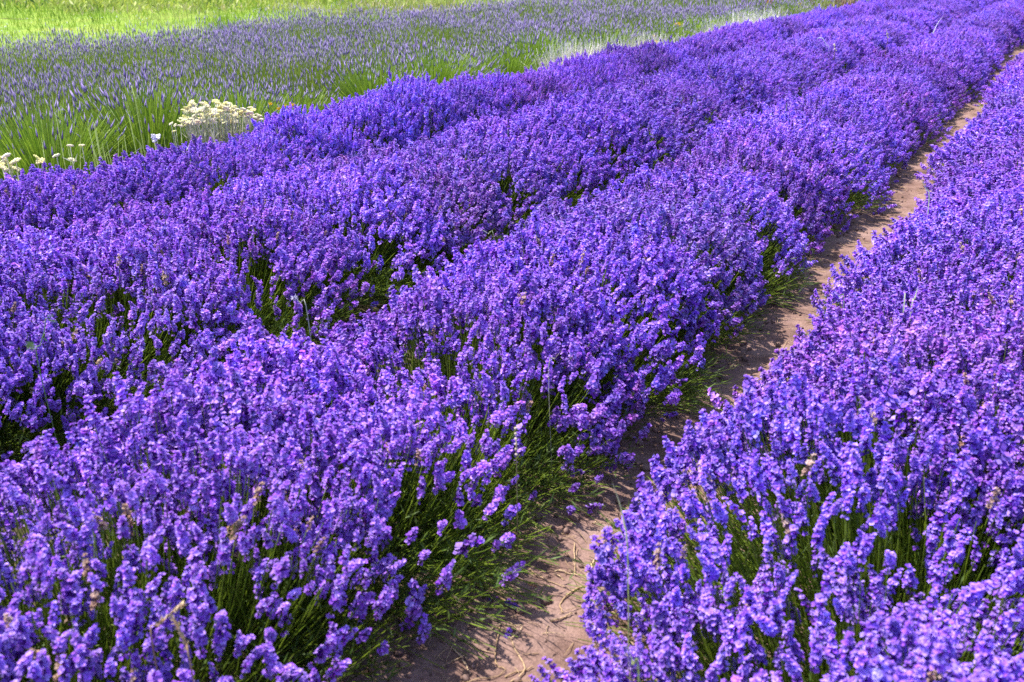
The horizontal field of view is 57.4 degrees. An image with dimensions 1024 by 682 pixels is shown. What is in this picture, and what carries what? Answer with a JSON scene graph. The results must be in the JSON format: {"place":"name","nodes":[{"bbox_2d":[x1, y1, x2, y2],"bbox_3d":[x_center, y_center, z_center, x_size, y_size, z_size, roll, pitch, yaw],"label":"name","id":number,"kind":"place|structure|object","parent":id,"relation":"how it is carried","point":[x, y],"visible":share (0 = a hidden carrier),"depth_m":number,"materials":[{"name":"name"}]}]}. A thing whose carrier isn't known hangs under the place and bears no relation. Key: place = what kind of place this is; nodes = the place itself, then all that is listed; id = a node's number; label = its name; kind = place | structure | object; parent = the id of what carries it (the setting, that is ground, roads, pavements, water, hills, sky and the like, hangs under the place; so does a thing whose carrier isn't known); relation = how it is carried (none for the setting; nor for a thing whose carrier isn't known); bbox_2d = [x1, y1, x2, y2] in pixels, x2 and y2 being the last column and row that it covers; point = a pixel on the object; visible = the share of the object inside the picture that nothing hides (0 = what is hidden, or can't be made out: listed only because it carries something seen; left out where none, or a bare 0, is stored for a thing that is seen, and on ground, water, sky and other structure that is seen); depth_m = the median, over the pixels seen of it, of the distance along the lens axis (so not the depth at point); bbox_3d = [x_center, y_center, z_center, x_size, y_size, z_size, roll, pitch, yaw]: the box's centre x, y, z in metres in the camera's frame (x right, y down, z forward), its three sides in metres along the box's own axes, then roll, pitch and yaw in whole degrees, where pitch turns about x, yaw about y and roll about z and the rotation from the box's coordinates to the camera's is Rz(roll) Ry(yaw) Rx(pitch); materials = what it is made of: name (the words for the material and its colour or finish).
{"place":"outdoors","nodes":[
{"label":"outdoors","id":0,"kind":"place"},
{"bbox_2d":[0,0,615,72],"bbox_3d":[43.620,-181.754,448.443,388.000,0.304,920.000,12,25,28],"label":"meadow","id":1,"kind":"structure","parent":0,"point":[116,30],"depth_m":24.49,"materials":[{"name":"plant"}]},
{"bbox_2d":[0,0,393,12],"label":"verge weeds","id":2,"kind":"object","parent":1,"relation":"on","point":[146,4],"visible":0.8,"depth_m":29.59,"materials":[{"name":"green plant"}]},
{"bbox_2d":[69,0,604,16],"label":"dry strip","id":3,"kind":"object","parent":1,"relation":"on","point":[140,9],"visible":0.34,"depth_m":30.14,"materials":[{"name":"plant"}]},
{"bbox_2d":[0,1,1023,681],"bbox_3d":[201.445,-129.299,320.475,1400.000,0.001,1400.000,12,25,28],"label":"ground","id":4,"kind":"structure","parent":0,"point":[358,317],"depth_m":3.01,"materials":[{"name":"soil"}]},
{"bbox_2d":[0,162,114,291],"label":"lavender bush","id":5,"kind":"object","parent":4,"relation":"on","point":[27,188],"visible":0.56,"depth_m":4.78,"materials":[{"name":"purple plant"}]},
{"bbox_2d":[0,249,127,480],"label":"lavender bush","id":6,"kind":"object","parent":4,"relation":"on","point":[32,421],"visible":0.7,"depth_m":3.13,"materials":[{"name":"purple plant"}]},
{"bbox_2d":[0,89,139,185],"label":"faded lavender bush","id":7,"kind":"object","parent":4,"relation":"on","point":[31,141],"visible":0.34,"depth_m":6.15,"materials":[{"name":"green plant"}]},
{"bbox_2d":[0,149,204,255],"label":"lavender bush","id":8,"kind":"object","parent":4,"relation":"on","point":[114,186],"visible":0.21,"depth_m":5.07,"materials":[{"name":"purple plant"}]},
{"bbox_2d":[0,481,221,681],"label":"lavender bush","id":9,"kind":"object","parent":4,"relation":"on","point":[120,606],"visible":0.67,"depth_m":1.77,"materials":[{"name":"purple plant"}]},
{"bbox_2d":[29,64,230,171],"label":"faded lavender bush","id":10,"kind":"object","parent":4,"relation":"on","point":[157,104],"visible":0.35,"depth_m":6.75,"materials":[{"name":"green plant"}]},
{"bbox_2d":[0,213,261,427],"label":"lavender bush","id":11,"kind":"object","parent":4,"relation":"on","point":[191,352],"visible":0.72,"depth_m":3.48,"materials":[{"name":"purple plant"}]},
{"bbox_2d":[89,133,286,218],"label":"lavender bush","id":12,"kind":"object","parent":4,"relation":"on","point":[195,155],"visible":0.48,"depth_m":5.49,"materials":[{"name":"purple plant"}]},
{"bbox_2d":[26,187,369,360],"bbox_3d":[-1.402,-0.370,4.146,1.673,0.659,1.257,12,25,28],"label":"lavender bush","id":13,"kind":"object","parent":4,"relation":"on","point":[148,216],"visible":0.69,"depth_m":3.97,"materials":[{"name":"purple plant"}]},
{"bbox_2d":[0,357,426,681],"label":"lavender bush","id":14,"kind":"object","parent":4,"relation":"on","point":[47,470],"visible":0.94,"depth_m":2.02,"materials":[{"name":"purple plant"}]},
{"bbox_2d":[177,99,263,194],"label":"cream flower","id":15,"kind":"object","parent":4,"relation":"on","point":[223,108],"visible":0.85,"depth_m":6.48,"materials":[{"name":"petal"},{"name":"green leaf"}]},
{"bbox_2d":[174,73,304,143],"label":"faded lavender bush","id":16,"kind":"object","parent":4,"relation":"on","point":[257,107],"visible":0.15,"depth_m":7.48,"materials":[{"name":"green plant"}]},
{"bbox_2d":[192,114,348,192],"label":"lavender bush","id":17,"kind":"object","parent":4,"relation":"on","point":[255,139],"visible":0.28,"depth_m":6.15,"materials":[{"name":"purple plant"}]},
{"bbox_2d":[234,80,345,122],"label":"faded lavender bush","id":18,"kind":"object","parent":4,"relation":"on","point":[296,97],"visible":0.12,"depth_m":8.33,"materials":[{"name":"green plant"}]},
{"bbox_2d":[163,151,457,317],"bbox_3d":[-1.043,-0.622,4.721,1.604,0.692,1.364,12,25,28],"label":"lavender bush","id":19,"kind":"object","parent":4,"relation":"on","point":[393,272],"visible":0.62,"depth_m":4.55,"materials":[{"name":"purple plant"}]},
{"bbox_2d":[60,315,569,681],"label":"lavender bush","id":20,"kind":"object","parent":4,"relation":"on","point":[249,368],"visible":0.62,"depth_m":2.35,"materials":[{"name":"purple plant"}]},
{"bbox_2d":[251,89,428,167],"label":"lavender bush","id":21,"kind":"object","parent":4,"relation":"on","point":[322,124],"visible":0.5,"depth_m":6.55,"materials":[{"name":"purple plant"}]},
{"bbox_2d":[307,48,436,105],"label":"faded lavender bush","id":22,"kind":"object","parent":4,"relation":"on","point":[370,84],"visible":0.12,"depth_m":8.90,"materials":[{"name":"green plant"}]},
{"bbox_2d":[270,137,513,275],"bbox_3d":[-0.744,-0.813,5.203,1.664,0.681,1.289,12,25,28],"label":"lavender bush","id":23,"kind":"object","parent":4,"relation":"on","point":[467,235],"visible":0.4,"depth_m":4.98,"materials":[{"name":"purple plant"}]},
{"bbox_2d":[329,70,460,150],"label":"lavender bush","id":24,"kind":"object","parent":4,"relation":"on","point":[405,92],"visible":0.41,"depth_m":7.15,"materials":[{"name":"purple plant"}]},
{"bbox_2d":[376,37,489,86],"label":"faded lavender bush","id":25,"kind":"object","parent":4,"relation":"on","point":[434,73],"visible":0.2,"depth_m":9.56,"materials":[{"name":"green plant"}]},
{"bbox_2d":[0,0,866,176],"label":"faded lavender","id":26,"kind":"object","parent":4,"relation":"on","point":[282,56],"visible":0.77,"depth_m":11.47,"materials":[{"name":"petal"},{"name":"green leaf"}]},
{"bbox_2d":[258,264,651,538],"bbox_3d":[-0.180,0.092,3.033,1.246,0.619,1.350,12,25,28],"label":"lavender bush","id":27,"kind":"object","parent":4,"relation":"on","point":[386,325],"visible":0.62,"depth_m":2.93,"materials":[{"name":"purple plant"}]},
{"bbox_2d":[410,41,507,82],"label":"faded lavender bush","id":28,"kind":"object","parent":4,"relation":"on","point":[482,64],"visible":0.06,"depth_m":10.27,"materials":[{"name":"green plant"}]},
{"bbox_2d":[412,79,507,139],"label":"lavender bush","id":29,"kind":"object","parent":4,"relation":"on","point":[466,108],"visible":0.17,"depth_m":7.69,"materials":[{"name":"purple plant"}]},
{"bbox_2d":[360,126,572,242],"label":"lavender bush","id":30,"kind":"object","parent":4,"relation":"on","point":[424,149],"visible":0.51,"depth_m":5.53,"materials":[{"name":"purple plant"}]},
{"bbox_2d":[435,69,533,127],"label":"lavender bush","id":31,"kind":"object","parent":4,"relation":"on","point":[505,95],"visible":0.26,"depth_m":8.15,"materials":[{"name":"purple plant"}]},
{"bbox_2d":[456,39,557,76],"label":"faded lavender bush","id":32,"kind":"object","parent":4,"relation":"on","point":[501,57],"visible":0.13,"depth_m":10.93,"materials":[{"name":"green plant"}]},
{"bbox_2d":[417,105,616,210],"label":"lavender bush","id":33,"kind":"object","parent":4,"relation":"on","point":[496,127],"visible":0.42,"depth_m":6.08,"materials":[{"name":"purple plant"}]},
{"bbox_2d":[485,67,574,108],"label":"lavender bush","id":34,"kind":"object","parent":4,"relation":"on","point":[528,80],"visible":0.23,"depth_m":8.66,"materials":[{"name":"purple plant"}]},
{"bbox_2d":[482,21,589,74],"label":"faded lavender bush","id":35,"kind":"object","parent":4,"relation":"on","point":[539,38],"visible":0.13,"depth_m":11.63,"materials":[{"name":"green plant"}]},
{"bbox_2d":[519,58,602,98],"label":"lavender bush","id":36,"kind":"object","parent":4,"relation":"on","point":[576,83],"visible":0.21,"depth_m":9.32,"materials":[{"name":"purple plant"}]},
{"bbox_2d":[477,90,652,195],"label":"lavender bush","id":37,"kind":"object","parent":4,"relation":"on","point":[619,123],"visible":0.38,"depth_m":6.53,"materials":[{"name":"purple plant"}]},
{"bbox_2d":[513,36,621,70],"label":"dry grass","id":38,"kind":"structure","parent":4,"relation":"on","point":[562,56],"depth_m":10.99,"materials":[{"name":"plant"}]},
{"bbox_2d":[399,206,737,440],"bbox_3d":[0.174,-0.163,3.590,1.421,0.668,1.215,12,25,28],"label":"lavender bush","id":39,"kind":"object","parent":4,"relation":"on","point":[666,378],"visible":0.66,"depth_m":3.36,"materials":[{"name":"purple plant"}]},
{"bbox_2d":[546,49,621,91],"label":"lavender bush","id":40,"kind":"object","parent":4,"relation":"on","point":[594,65],"visible":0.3,"depth_m":9.75,"materials":[{"name":"purple plant"}]},
{"bbox_2d":[549,17,647,50],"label":"faded lavender bush","id":41,"kind":"object","parent":4,"relation":"on","point":[603,34],"visible":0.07,"depth_m":13.04,"materials":[{"name":"green plant"}]},
{"bbox_2d":[518,84,683,176],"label":"lavender bush","id":42,"kind":"object","parent":4,"relation":"on","point":[635,110],"visible":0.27,"depth_m":7.04,"materials":[{"name":"purple plant"}]},
{"bbox_2d":[581,49,647,83],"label":"lavender bush","id":43,"kind":"object","parent":4,"relation":"on","point":[626,72],"visible":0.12,"depth_m":10.34,"materials":[{"name":"purple plant"}]},
{"bbox_2d":[491,181,770,364],"bbox_3d":[0.490,-0.373,4.119,1.295,0.656,1.400,12,25,28],"label":"lavender bush","id":44,"kind":"object","parent":4,"relation":"on","point":[688,220],"visible":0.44,"depth_m":3.89,"materials":[{"name":"purple plant"}]},
{"bbox_2d":[589,38,679,78],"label":"lavender bush","id":45,"kind":"object","parent":4,"relation":"on","point":[645,58],"visible":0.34,"depth_m":10.88,"materials":[{"name":"purple plant"}]},
{"bbox_2d":[572,81,717,161],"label":"lavender bush","id":46,"kind":"object","parent":4,"relation":"on","point":[689,140],"visible":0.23,"depth_m":7.55,"materials":[{"name":"purple plant"}]},
{"bbox_2d":[586,72,739,142],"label":"lavender bush","id":47,"kind":"object","parent":4,"relation":"on","point":[716,107],"visible":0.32,"depth_m":8.00,"materials":[{"name":"purple plant"}]},
{"bbox_2d":[631,19,697,42],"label":"faded lavender bush","id":48,"kind":"object","parent":4,"relation":"on","point":[667,30],"visible":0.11,"depth_m":14.99,"materials":[{"name":"green plant"}]},
{"bbox_2d":[597,70,751,124],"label":"lavender bush","id":49,"kind":"object","parent":4,"relation":"on","point":[738,104],"visible":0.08,"depth_m":8.57,"materials":[{"name":"purple plant"}]},
{"bbox_2d":[647,14,718,41],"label":"faded lavender bush","id":50,"kind":"object","parent":4,"relation":"on","point":[688,22],"visible":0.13,"depth_m":15.82,"materials":[{"name":"green plant"}]},
{"bbox_2d":[572,160,821,314],"bbox_3d":[0.865,-0.559,4.691,1.422,0.582,1.340,12,25,28],"label":"lavender bush","id":51,"kind":"object","parent":4,"relation":"on","point":[778,214],"visible":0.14,"depth_m":4.60,"materials":[{"name":"purple plant"}]},
{"bbox_2d":[675,34,727,61],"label":"lavender bush","id":52,"kind":"object","parent":4,"relation":"on","point":[700,41],"visible":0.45,"depth_m":12.42,"materials":[{"name":"purple plant"}]},
{"bbox_2d":[639,54,778,115],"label":"lavender bush","id":53,"kind":"object","parent":4,"relation":"on","point":[732,76],"visible":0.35,"depth_m":8.96,"materials":[{"name":"purple plant"}]},
{"bbox_2d":[695,28,751,50],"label":"lavender bush","id":54,"kind":"object","parent":4,"relation":"on","point":[741,40],"visible":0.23,"depth_m":13.46,"materials":[{"name":"purple plant"}]},
{"bbox_2d":[624,137,833,262],"bbox_3d":[1.191,-0.842,5.321,1.238,0.615,1.309,16,27,34],"label":"lavender bush","id":55,"kind":"object","parent":4,"relation":"on","point":[804,202],"visible":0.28,"depth_m":5.13,"materials":[{"name":"purple plant"}]},
{"bbox_2d":[682,64,791,112],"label":"lavender bush","id":56,"kind":"object","parent":4,"relation":"on","point":[778,94],"visible":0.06,"depth_m":9.51,"materials":[{"name":"purple plant"}]},
{"bbox_2d":[711,21,764,44],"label":"lavender bush","id":57,"kind":"object","parent":4,"relation":"on","point":[753,34],"visible":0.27,"depth_m":13.96,"materials":[{"name":"purple plant"}]},
{"bbox_2d":[706,52,801,98],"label":"lavender bush","id":58,"kind":"object","parent":4,"relation":"on","point":[791,87],"visible":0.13,"depth_m":10.07,"materials":[{"name":"purple plant"}]},
{"bbox_2d":[706,43,815,96],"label":"lavender bush","id":59,"kind":"object","parent":4,"relation":"on","point":[792,65],"visible":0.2,"depth_m":10.54,"materials":[{"name":"purple plant"}]},
{"bbox_2d":[673,118,858,239],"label":"lavender bush","id":60,"kind":"object","parent":4,"relation":"on","point":[834,193],"visible":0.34,"depth_m":5.57,"materials":[{"name":"purple plant"}]},
{"bbox_2d":[718,44,830,96],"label":"lavender bush","id":61,"kind":"object","parent":4,"relation":"on","point":[820,79],"visible":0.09,"depth_m":11.01,"materials":[{"name":"purple plant"}]},
{"bbox_2d":[528,535,1023,681],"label":"lavender bush","id":62,"kind":"object","parent":4,"relation":"on","point":[665,660],"visible":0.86,"depth_m":1.79,"materials":[{"name":"purple plant"}]},
{"bbox_2d":[757,14,803,37],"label":"lavender bush","id":63,"kind":"object","parent":4,"relation":"on","point":[794,27],"visible":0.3,"depth_m":15.51,"materials":[{"name":"purple plant"}]},
{"bbox_2d":[736,33,839,84],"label":"lavender bush","id":64,"kind":"object","parent":4,"relation":"on","point":[783,48],"visible":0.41,"depth_m":11.40,"materials":[{"name":"purple plant"}]},
{"bbox_2d":[563,345,1023,681],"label":"lavender bush","id":65,"kind":"object","parent":4,"relation":"on","point":[649,572],"visible":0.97,"depth_m":2.08,"materials":[{"name":"purple plant"}]},
{"bbox_2d":[690,94,896,214],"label":"lavender bush","id":66,"kind":"object","parent":4,"relation":"on","point":[871,180],"visible":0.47,"depth_m":6.10,"materials":[{"name":"purple plant"}]},
{"bbox_2d":[784,36,851,81],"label":"lavender bush","id":67,"kind":"object","parent":4,"relation":"on","point":[837,61],"visible":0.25,"depth_m":12.09,"materials":[{"name":"purple plant"}]},
{"bbox_2d":[776,33,859,77],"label":"lavender bush","id":68,"kind":"object","parent":4,"relation":"on","point":[845,53],"visible":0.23,"depth_m":12.55,"materials":[{"name":"purple plant"}]},
{"bbox_2d":[791,27,875,71],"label":"lavender bush","id":69,"kind":"object","parent":4,"relation":"on","point":[860,47],"visible":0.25,"depth_m":13.10,"materials":[{"name":"purple plant"}]},
{"bbox_2d":[769,93,898,189],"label":"lavender bush","id":70,"kind":"object","parent":4,"relation":"on","point":[829,107],"visible":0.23,"depth_m":6.73,"materials":[{"name":"purple plant"}]},
{"bbox_2d":[758,78,911,173],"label":"lavender bush","id":71,"kind":"object","parent":4,"relation":"on","point":[895,135],"visible":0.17,"depth_m":7.17,"materials":[{"name":"purple plant"}]},
{"bbox_2d":[707,291,1023,622],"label":"lavender bush","id":72,"kind":"object","parent":4,"relation":"on","point":[921,346],"visible":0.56,"depth_m":2.55,"materials":[{"name":"purple plant"}]},
{"bbox_2d":[837,22,898,54],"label":"lavender bush","id":73,"kind":"object","parent":4,"relation":"on","point":[879,35],"visible":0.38,"depth_m":14.83,"materials":[{"name":"purple plant"}]},
{"bbox_2d":[831,17,908,46],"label":"lavender bush","id":74,"kind":"object","parent":4,"relation":"on","point":[894,33],"visible":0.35,"depth_m":15.44,"materials":[{"name":"purple plant"}]},
{"bbox_2d":[803,72,942,145],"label":"lavender bush","id":75,"kind":"object","parent":4,"relation":"on","point":[894,87],"visible":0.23,"depth_m":8.19,"materials":[{"name":"purple plant"}]},
{"bbox_2d":[834,13,914,45],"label":"lavender bush","id":76,"kind":"object","parent":4,"relation":"on","point":[908,36],"visible":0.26,"depth_m":15.95,"materials":[{"name":"purple plant"}]},
{"bbox_2d":[846,80,920,155],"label":"lavender bush","id":77,"kind":"object","parent":4,"relation":"on","point":[909,128],"visible":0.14,"depth_m":7.79,"materials":[{"name":"purple plant"}]},
{"bbox_2d":[817,64,951,132],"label":"lavender bush","id":78,"kind":"object","parent":4,"relation":"on","point":[921,84],"visible":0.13,"depth_m":8.84,"materials":[{"name":"purple plant"}]},
{"bbox_2d":[841,58,956,121],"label":"lavender bush","id":79,"kind":"object","parent":4,"relation":"on","point":[917,69],"visible":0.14,"depth_m":9.45,"materials":[{"name":"purple plant"}]},
{"bbox_2d":[840,46,966,113],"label":"lavender bush","id":80,"kind":"object","parent":4,"relation":"on","point":[893,59],"visible":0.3,"depth_m":9.91,"materials":[{"name":"purple plant"}]},
{"bbox_2d":[784,233,1023,468],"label":"lavender bush","id":81,"kind":"object","parent":4,"relation":"on","point":[890,295],"visible":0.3,"depth_m":3.29,"materials":[{"name":"purple plant"}]},
{"bbox_2d":[808,196,1023,356],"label":"lavender bush","id":82,"kind":"object","parent":4,"relation":"on","point":[895,246],"visible":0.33,"depth_m":3.85,"materials":[{"name":"purple plant"}]},
{"bbox_2d":[880,41,983,101],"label":"lavender bush","id":83,"kind":"object","parent":4,"relation":"on","point":[965,68],"visible":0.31,"depth_m":10.83,"materials":[{"name":"purple plant"}]},
{"bbox_2d":[895,34,987,91],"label":"lavender bush","id":84,"kind":"object","parent":4,"relation":"on","point":[939,41],"visible":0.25,"depth_m":11.52,"materials":[{"name":"purple plant"}]},
{"bbox_2d":[865,179,1023,309],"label":"lavender bush","id":85,"kind":"object","parent":4,"relation":"on","point":[999,194],"visible":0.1,"depth_m":4.33,"materials":[{"name":"purple plant"}]},
{"bbox_2d":[908,34,993,85],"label":"lavender bush","id":86,"kind":"object","parent":4,"relation":"on","point":[984,70],"visible":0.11,"depth_m":12.02,"materials":[{"name":"purple plant"}]},
{"bbox_2d":[909,27,995,73],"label":"lavender bush","id":87,"kind":"object","parent":4,"relation":"on","point":[946,31],"visible":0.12,"depth_m":13.19,"materials":[{"name":"purple plant"}]},
{"bbox_2d":[882,158,1023,243],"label":"lavender bush","id":88,"kind":"object","parent":4,"relation":"on","point":[977,187],"visible":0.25,"depth_m":5.03,"materials":[{"name":"purple plant"}]},
{"bbox_2d":[914,109,1023,183],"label":"lavender bush","id":89,"kind":"object","parent":4,"relation":"on","point":[952,150],"visible":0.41,"depth_m":6.50,"materials":[{"name":"purple plant"}]},
{"bbox_2d":[915,137,1023,209],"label":"lavender bush","id":90,"kind":"object","parent":4,"relation":"on","point":[1003,157],"visible":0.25,"depth_m":5.40,"materials":[{"name":"purple plant"}]},
{"bbox_2d":[924,128,1023,198],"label":"lavender bush","id":91,"kind":"object","parent":4,"relation":"on","point":[973,155],"visible":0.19,"depth_m":6.16,"materials":[{"name":"purple plant"}]},
{"bbox_2d":[932,103,1023,160],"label":"lavender bush","id":92,"kind":"object","parent":4,"relation":"on","point":[990,114],"visible":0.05,"depth_m":7.13,"materials":[{"name":"purple plant"}]},
{"bbox_2d":[946,19,1012,57],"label":"lavender bush","id":93,"kind":"object","parent":4,"relation":"on","point":[1001,38],"visible":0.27,"depth_m":15.30,"materials":[{"name":"purple plant"}]},
{"bbox_2d":[958,27,1004,70],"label":"lavender bush","id":94,"kind":"object","parent":4,"relation":"on","point":[996,62],"visible":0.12,"depth_m":13.73,"materials":[{"name":"purple plant"}]},
{"bbox_2d":[950,16,1015,54],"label":"lavender bush","id":95,"kind":"object","parent":4,"relation":"on","point":[996,26],"visible":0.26,"depth_m":15.78,"materials":[{"name":"purple plant"}]},
{"bbox_2d":[963,86,1023,130],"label":"lavender bush","id":96,"kind":"object","parent":4,"relation":"on","point":[1015,98],"visible":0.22,"depth_m":7.55,"materials":[{"name":"purple plant"}]},
{"bbox_2d":[975,57,1023,108],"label":"lavender bush","id":97,"kind":"object","parent":4,"relation":"on","point":[1016,72],"visible":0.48,"depth_m":9.98,"materials":[{"name":"purple plant"}]},
{"bbox_2d":[300,45,1023,681],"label":"path","id":98,"kind":"structure","parent":0,"point":[554,647],"depth_m":2.71,"materials":[{"name":"soil"}]},
{"bbox_2d":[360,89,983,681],"bbox_3d":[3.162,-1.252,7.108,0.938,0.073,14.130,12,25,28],"label":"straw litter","id":99,"kind":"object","parent":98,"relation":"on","point":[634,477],"visible":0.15,"depth_m":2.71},
{"bbox_2d":[343,68,1002,681],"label":"soil clods","id":100,"kind":"object","parent":98,"relation":"on","point":[539,602],"visible":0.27,"depth_m":2.84,"materials":[{"name":"soil"}]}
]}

